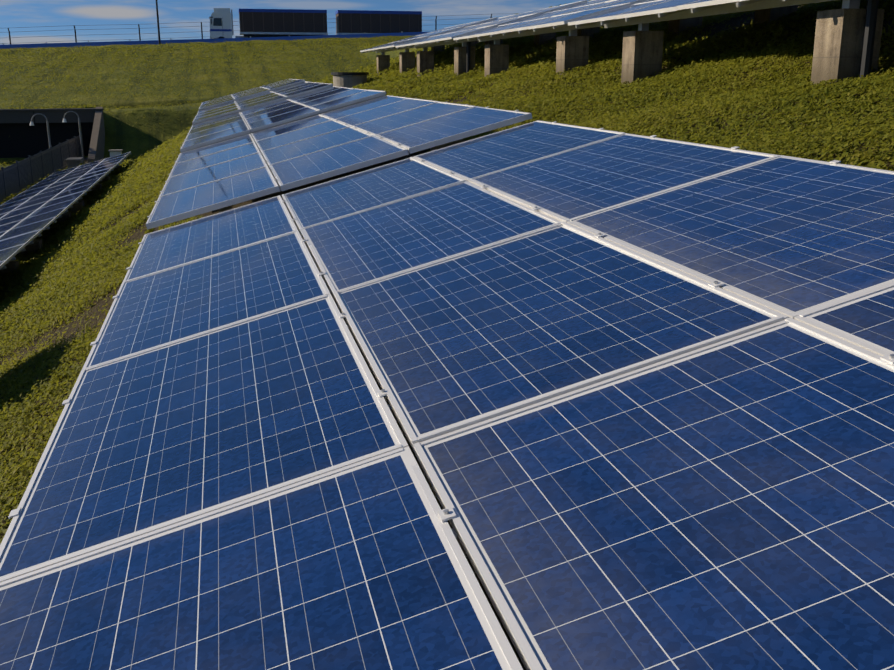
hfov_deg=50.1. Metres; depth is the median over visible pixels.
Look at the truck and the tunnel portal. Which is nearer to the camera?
the tunnel portal
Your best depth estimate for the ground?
57.92 m
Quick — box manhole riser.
[331,72,368,87]
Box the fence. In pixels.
[0,0,519,48]
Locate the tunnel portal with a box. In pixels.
[0,107,122,204]
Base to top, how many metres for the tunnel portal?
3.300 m
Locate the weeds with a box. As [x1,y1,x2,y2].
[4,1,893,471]
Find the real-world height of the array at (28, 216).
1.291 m
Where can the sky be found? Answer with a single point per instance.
(103, 16)
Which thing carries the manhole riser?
on the ground
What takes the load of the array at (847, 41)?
on the ground
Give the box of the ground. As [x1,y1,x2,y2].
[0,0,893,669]
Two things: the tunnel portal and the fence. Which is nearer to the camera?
the tunnel portal
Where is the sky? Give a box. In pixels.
[0,0,591,44]
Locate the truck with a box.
[209,8,421,38]
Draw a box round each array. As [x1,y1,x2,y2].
[0,79,893,669]
[0,152,130,277]
[360,0,883,86]
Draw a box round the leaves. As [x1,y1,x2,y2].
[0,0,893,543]
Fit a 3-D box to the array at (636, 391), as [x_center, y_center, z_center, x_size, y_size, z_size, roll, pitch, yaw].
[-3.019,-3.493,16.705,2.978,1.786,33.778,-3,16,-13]

